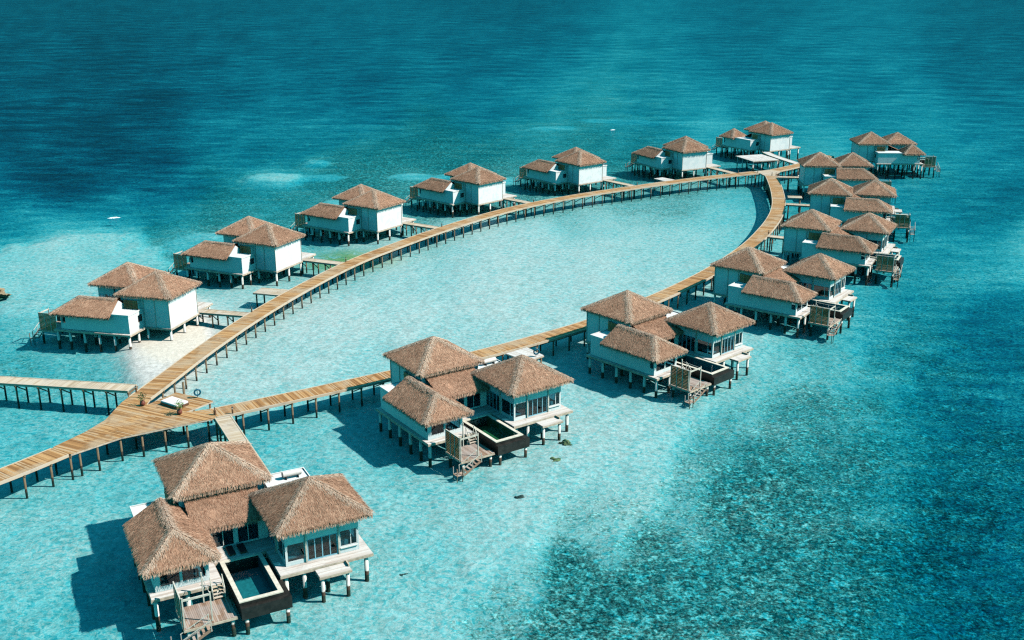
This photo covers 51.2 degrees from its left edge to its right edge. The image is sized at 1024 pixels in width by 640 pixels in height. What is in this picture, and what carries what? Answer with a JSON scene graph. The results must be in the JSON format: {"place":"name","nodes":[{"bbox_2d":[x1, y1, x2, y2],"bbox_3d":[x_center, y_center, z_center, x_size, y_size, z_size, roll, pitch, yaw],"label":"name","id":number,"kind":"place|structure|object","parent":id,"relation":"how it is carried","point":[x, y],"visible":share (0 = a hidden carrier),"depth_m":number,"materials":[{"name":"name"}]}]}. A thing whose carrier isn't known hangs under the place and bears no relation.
{"place":"outdoors","nodes":[
{"label":"outdoors","id":0,"kind":"place"},
{"bbox_2d":[173,399,183,414],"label":"potted plant","id":1,"kind":"object","parent":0,"point":[179,411],"visible":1,"depth_m":126.65,"materials":[{"name":"green plant"}]},
{"bbox_2d":[182,568,198,580],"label":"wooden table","id":2,"kind":"object","parent":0,"point":[191,571],"visible":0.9,"depth_m":92.36,"materials":[{"name":"brown wood"}]},
{"bbox_2d":[284,544,301,561],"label":"window","id":3,"kind":"structure","parent":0,"point":[295,552],"depth_m":95.54,"materials":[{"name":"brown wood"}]},
{"bbox_2d":[341,538,348,545],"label":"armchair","id":4,"kind":"object","parent":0,"point":[345,541],"visible":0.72,"depth_m":97.12,"materials":[{"name":"grey wood"}]},
{"bbox_2d":[441,423,453,431],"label":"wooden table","id":5,"kind":"object","parent":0,"point":[449,425],"visible":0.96,"depth_m":122.09,"materials":[{"name":"brown wood"}]},
{"bbox_2d":[0,0,1023,639],"bbox_3d":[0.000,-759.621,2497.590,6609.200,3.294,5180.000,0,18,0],"label":"seabed","id":6,"kind":"structure","parent":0,"point":[478,552],"depth_m":135.59,"materials":[{"name":"teal sand"}]},
{"bbox_2d":[0,288,10,299],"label":"rocky islet","id":7,"kind":"object","parent":6,"relation":"on","point":[3,294],"visible":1,"depth_m":180.88,"materials":[{"name":"beige stone"}]},
{"bbox_2d":[0,448,73,498],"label":"boardwalk","id":8,"kind":"structure","parent":6,"relation":"on","point":[23,468],"depth_m":114.49,"materials":[{"name":"brown wood"}]},
{"bbox_2d":[0,376,137,414],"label":"boardwalk","id":9,"kind":"structure","parent":6,"relation":"on","point":[61,385],"depth_m":136.28,"materials":[{"name":"brown wood"}]},
{"bbox_2d":[29,262,212,352],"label":"overwater villa","id":10,"kind":"object","parent":6,"relation":"on","point":[142,298],"visible":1,"depth_m":157.44,"materials":[{"name":"white paint"}]},
{"bbox_2d":[53,397,215,475],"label":"fork deck","id":11,"kind":"structure","parent":6,"relation":"on","point":[128,417],"depth_m":124.18,"materials":[{"name":"brown wood"}]},
{"bbox_2d":[137,391,146,405],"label":"potted plant","id":12,"kind":"object","parent":11,"relation":"on","point":[142,402],"visible":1,"depth_m":129.19,"materials":[{"name":"green plant"}]},
{"bbox_2d":[148,392,212,434],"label":"sun platform","id":13,"kind":"structure","parent":6,"relation":"on","point":[194,402],"depth_m":130.66,"materials":[{"name":"brown wood"}]},
{"bbox_2d":[160,396,188,408],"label":"daybed","id":14,"kind":"object","parent":13,"relation":"on","point":[169,401],"visible":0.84,"depth_m":129.53,"materials":[{"name":"white fabric"}]},
{"bbox_2d":[193,387,200,397],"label":"life ring","id":15,"kind":"object","parent":13,"relation":"on","point":[197,394],"visible":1,"depth_m":131.76,"materials":[{"name":"blue plastic"}]},
{"bbox_2d":[182,382,184,393],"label":"mooring post","id":16,"kind":"object","parent":6,"relation":"in","point":[183,387],"visible":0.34,"depth_m":133.94,"materials":[{"name":"white wood"}]},
{"bbox_2d":[198,309,248,331],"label":"jetty","id":17,"kind":"object","parent":6,"relation":"on","point":[218,313],"visible":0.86,"depth_m":164.85,"materials":[{"name":"brown wood"}]},
{"bbox_2d":[165,216,315,288],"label":"overwater villa","id":18,"kind":"object","parent":6,"relation":"on","point":[254,245],"visible":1,"depth_m":188.56,"materials":[{"name":"white wood"}]},
{"bbox_2d":[214,415,270,473],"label":"jetty","id":19,"kind":"object","parent":6,"relation":"on","point":[229,428],"visible":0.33,"depth_m":123.09,"materials":[{"name":"brown wood"}]},
{"bbox_2d":[122,441,374,639],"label":"overwater villa","id":20,"kind":"object","parent":6,"relation":"on","point":[211,506],"visible":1,"depth_m":95.47,"materials":[{"name":"brown wood"}]},
{"bbox_2d":[158,570,180,587],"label":"window","id":21,"kind":"structure","parent":20,"relation":"in","point":[179,570],"depth_m":90.94,"materials":[{"name":"white wood"}]},
{"bbox_2d":[181,564,205,581],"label":"window","id":22,"kind":"structure","parent":20,"relation":"in","point":[204,564],"depth_m":91.84,"materials":[{"name":"white wood"}]},
{"bbox_2d":[211,528,234,547],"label":"glass door","id":23,"kind":"structure","parent":20,"relation":"in","point":[232,528],"depth_m":97.67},
{"bbox_2d":[225,545,235,555],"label":"sun lounger","id":24,"kind":"object","parent":20,"relation":"on","point":[230,550],"visible":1,"depth_m":96.70,"materials":[{"name":"brown wood"}]},
{"bbox_2d":[237,543,246,553],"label":"sun lounger","id":25,"kind":"object","parent":20,"relation":"on","point":[241,547],"visible":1,"depth_m":97.03,"materials":[{"name":"brown wood"}]},
{"bbox_2d":[237,522,259,542],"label":"glass door","id":26,"kind":"structure","parent":20,"relation":"in","point":[257,522],"depth_m":98.58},
{"bbox_2d":[268,530,274,546],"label":"folding door","id":27,"kind":"structure","parent":20,"relation":"in","point":[272,541],"depth_m":98.23,"materials":[{"name":"white wood"}]},
{"bbox_2d":[277,539,284,560],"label":"window","id":28,"kind":"structure","parent":20,"relation":"in","point":[283,557],"depth_m":95.42,"materials":[{"name":"white wood"}]},
{"bbox_2d":[286,541,304,562],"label":"window","id":29,"kind":"structure","parent":20,"relation":"in","point":[302,541],"depth_m":94.64,"materials":[{"name":"white glass"}]},
{"bbox_2d":[307,533,337,560],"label":"french door","id":30,"kind":"structure","parent":20,"relation":"in","point":[330,554],"depth_m":95.68,"materials":[{"name":"white wood"}]},
{"bbox_2d":[339,527,356,546],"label":"window","id":31,"kind":"structure","parent":20,"relation":"in","point":[355,527],"depth_m":96.70,"materials":[{"name":"white glass"}]},
{"bbox_2d":[253,288,287,307],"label":"landing platform","id":32,"kind":"structure","parent":6,"relation":"on","point":[264,292],"depth_m":175.85,"materials":[{"name":"brown wood"}]},
{"bbox_2d":[302,258,343,279],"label":"jetty","id":33,"kind":"object","parent":6,"relation":"on","point":[320,261],"visible":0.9,"depth_m":193.94,"materials":[{"name":"brown wood"}]},
{"bbox_2d":[290,184,415,245],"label":"overwater villa","id":34,"kind":"object","parent":6,"relation":"on","point":[360,207],"visible":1,"depth_m":218.38,"materials":[{"name":"white paint"}]},
{"bbox_2d":[402,222,439,241],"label":"jetty","id":35,"kind":"object","parent":6,"relation":"on","point":[418,225],"visible":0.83,"depth_m":221.49,"materials":[{"name":"brown wood"}]},
{"bbox_2d":[128,171,759,399],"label":"boardwalk","id":36,"kind":"structure","parent":6,"relation":"on","point":[162,381],"depth_m":188.00,"materials":[{"name":"brown wood"}]},
{"bbox_2d":[403,163,516,217],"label":"overwater villa","id":37,"kind":"object","parent":6,"relation":"on","point":[472,184],"visible":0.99,"depth_m":244.01,"materials":[{"name":"white paint"}]},
{"bbox_2d":[376,336,575,482],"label":"overwater villa","id":38,"kind":"object","parent":6,"relation":"on","point":[431,388],"visible":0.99,"depth_m":125.83,"materials":[{"name":"brown plant"}]},
{"bbox_2d":[470,393,480,408],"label":"glass door","id":39,"kind":"structure","parent":38,"relation":"in","point":[473,393],"depth_m":128.72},
{"bbox_2d":[486,390,498,411],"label":"folding door","id":40,"kind":"structure","parent":38,"relation":"in","point":[489,390],"depth_m":128.47,"materials":[{"name":"white wood"}]},
{"bbox_2d":[501,397,512,417],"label":"window","id":41,"kind":"structure","parent":38,"relation":"in","point":[501,397],"depth_m":125.97,"materials":[{"name":"white glass"}]},
{"bbox_2d":[528,395,546,416],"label":"french door","id":42,"kind":"structure","parent":38,"relation":"in","point":[546,395],"depth_m":126.60,"materials":[{"name":"white wood"}]},
{"bbox_2d":[549,391,559,406],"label":"window","id":43,"kind":"structure","parent":38,"relation":"in","point":[559,391],"depth_m":127.97,"materials":[{"name":"white glass"}]},
{"bbox_2d":[210,176,785,434],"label":"boardwalk","id":44,"kind":"structure","parent":6,"relation":"on","point":[775,216],"depth_m":151.56,"materials":[{"name":"brown wood"}]},
{"bbox_2d":[502,197,531,215],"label":"jetty","id":45,"kind":"object","parent":6,"relation":"on","point":[511,200],"visible":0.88,"depth_m":245.40,"materials":[{"name":"brown wood"}]},
{"bbox_2d":[505,347,543,362],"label":"landing platform","id":46,"kind":"structure","parent":6,"relation":"on","point":[526,351],"depth_m":147.34,"materials":[{"name":"white wood"}]},
{"bbox_2d":[550,457,560,461],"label":"coral head","id":47,"kind":"object","parent":6,"relation":"on","point":[555,459],"visible":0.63,"depth_m":121.30},
{"bbox_2d":[513,147,615,195],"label":"overwater villa","id":48,"kind":"object","parent":6,"relation":"on","point":[579,167],"visible":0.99,"depth_m":266.99,"materials":[{"name":"white wood"}]},
{"bbox_2d":[559,439,571,445],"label":"coral head","id":49,"kind":"object","parent":6,"relation":"on","point":[564,442],"visible":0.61,"depth_m":125.34},
{"bbox_2d":[603,179,634,198],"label":"jetty","id":50,"kind":"object","parent":6,"relation":"on","point":[613,182],"visible":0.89,"depth_m":265.89,"materials":[{"name":"brown wood"}]},
{"bbox_2d":[654,177,672,190],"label":"landing platform","id":51,"kind":"structure","parent":6,"relation":"on","point":[662,179],"depth_m":270.47,"materials":[{"name":"white wood"}]},
{"bbox_2d":[580,290,754,408],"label":"overwater villa","id":52,"kind":"object","parent":6,"relation":"on","point":[631,332],"visible":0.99,"depth_m":145.64,"materials":[{"name":"brown plant"}]},
{"bbox_2d":[678,334,694,351],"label":"folding door","id":53,"kind":"structure","parent":52,"relation":"in","point":[683,334],"depth_m":148.12,"materials":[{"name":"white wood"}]},
{"bbox_2d":[697,339,711,354],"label":"window","id":54,"kind":"structure","parent":52,"relation":"in","point":[697,339],"depth_m":146.03,"materials":[{"name":"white glass"}]},
{"bbox_2d":[722,336,733,353],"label":"french door","id":55,"kind":"structure","parent":52,"relation":"in","point":[731,336],"depth_m":147.47,"materials":[{"name":"white wood"}]},
{"bbox_2d":[625,136,720,181],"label":"overwater villa","id":56,"kind":"object","parent":6,"relation":"on","point":[685,154],"visible":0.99,"depth_m":286.01,"materials":[{"name":"white wood"}]},
{"bbox_2d":[705,167,735,186],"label":"jetty","id":57,"kind":"object","parent":6,"relation":"on","point":[717,170],"visible":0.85,"depth_m":282.39,"materials":[{"name":"brown wood"}]},
{"bbox_2d":[710,121,800,162],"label":"overwater villa","id":58,"kind":"object","parent":6,"relation":"on","point":[767,136],"visible":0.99,"depth_m":315.88,"materials":[{"name":"white wood"}]},
{"bbox_2d":[735,154,778,170],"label":"pier platform","id":59,"kind":"structure","parent":6,"relation":"on","point":[757,158],"depth_m":299.59,"materials":[{"name":"white wood"}]},
{"bbox_2d":[753,170,779,188],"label":"fork deck","id":60,"kind":"structure","parent":6,"relation":"on","point":[764,173],"depth_m":279.33,"materials":[{"name":"brown wood"}]},
{"bbox_2d":[762,152,798,174],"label":"boardwalk","id":61,"kind":"structure","parent":6,"relation":"on","point":[784,160],"depth_m":301.79,"materials":[{"name":"white wood"}]},
{"bbox_2d":[767,235,795,255],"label":"jetty","id":62,"kind":"object","parent":6,"relation":"on","point":[770,237],"visible":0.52,"depth_m":211.82,"materials":[{"name":"brown wood"}]},
{"bbox_2d":[709,246,856,343],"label":"overwater villa","id":63,"kind":"object","parent":6,"relation":"on","point":[753,279],"visible":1,"depth_m":169.95,"materials":[{"name":"brown wood"}]},
{"bbox_2d":[834,281,840,295],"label":"french door","id":64,"kind":"structure","parent":63,"relation":"in","point":[839,281],"depth_m":173.57,"materials":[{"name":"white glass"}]},
{"bbox_2d":[777,176,798,191],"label":"jetty","id":65,"kind":"object","parent":6,"relation":"on","point":[788,177],"visible":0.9,"depth_m":272.70,"materials":[{"name":"brown wood"}]},
{"bbox_2d":[787,196,801,211],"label":"landing platform","id":66,"kind":"structure","parent":6,"relation":"on","point":[795,197],"depth_m":248.79,"materials":[{"name":"brown wood"}]},
{"bbox_2d":[786,203,809,219],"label":"jetty","id":67,"kind":"object","parent":6,"relation":"on","point":[797,205],"visible":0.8,"depth_m":241.01,"materials":[{"name":"brown wood"}]},
{"bbox_2d":[770,155,833,183],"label":"boardwalk","id":68,"kind":"structure","parent":6,"relation":"on","point":[790,167],"depth_m":286.43,"materials":[{"name":"brown wood"}]},
{"bbox_2d":[780,209,903,287],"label":"overwater villa","id":69,"kind":"object","parent":6,"relation":"on","point":[860,241],"visible":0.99,"depth_m":198.06,"materials":[{"name":"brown wood"}]},
{"bbox_2d":[797,152,895,200],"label":"overwater villa","id":70,"kind":"object","parent":6,"relation":"on","point":[850,169],"visible":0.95,"depth_m":262.22,"materials":[{"name":"brown plant"}]},
{"bbox_2d":[807,178,914,242],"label":"overwater villa","id":71,"kind":"object","parent":6,"relation":"on","point":[837,199],"visible":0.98,"depth_m":228.40,"materials":[{"name":"brown wood"}]},
{"bbox_2d":[847,131,940,178],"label":"overwater villa","id":72,"kind":"object","parent":6,"relation":"on","point":[896,148],"visible":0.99,"depth_m":294.64,"materials":[{"name":"brown wood"}]},
{"bbox_2d":[0,0,1023,639],"bbox_3d":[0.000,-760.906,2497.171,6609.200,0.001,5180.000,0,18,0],"label":"sea","id":73,"kind":"structure","parent":0,"point":[112,110],"depth_m":409.49,"materials":[{"name":"liquid"}]},
{"bbox_2d":[506,406,523,416],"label":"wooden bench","id":74,"kind":"object","parent":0,"point":[518,411],"visible":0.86,"depth_m":126.25,"materials":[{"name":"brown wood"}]},
{"bbox_2d":[702,346,717,353],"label":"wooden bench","id":75,"kind":"object","parent":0,"point":[709,350],"visible":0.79,"depth_m":146.63,"materials":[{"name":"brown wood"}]}
]}

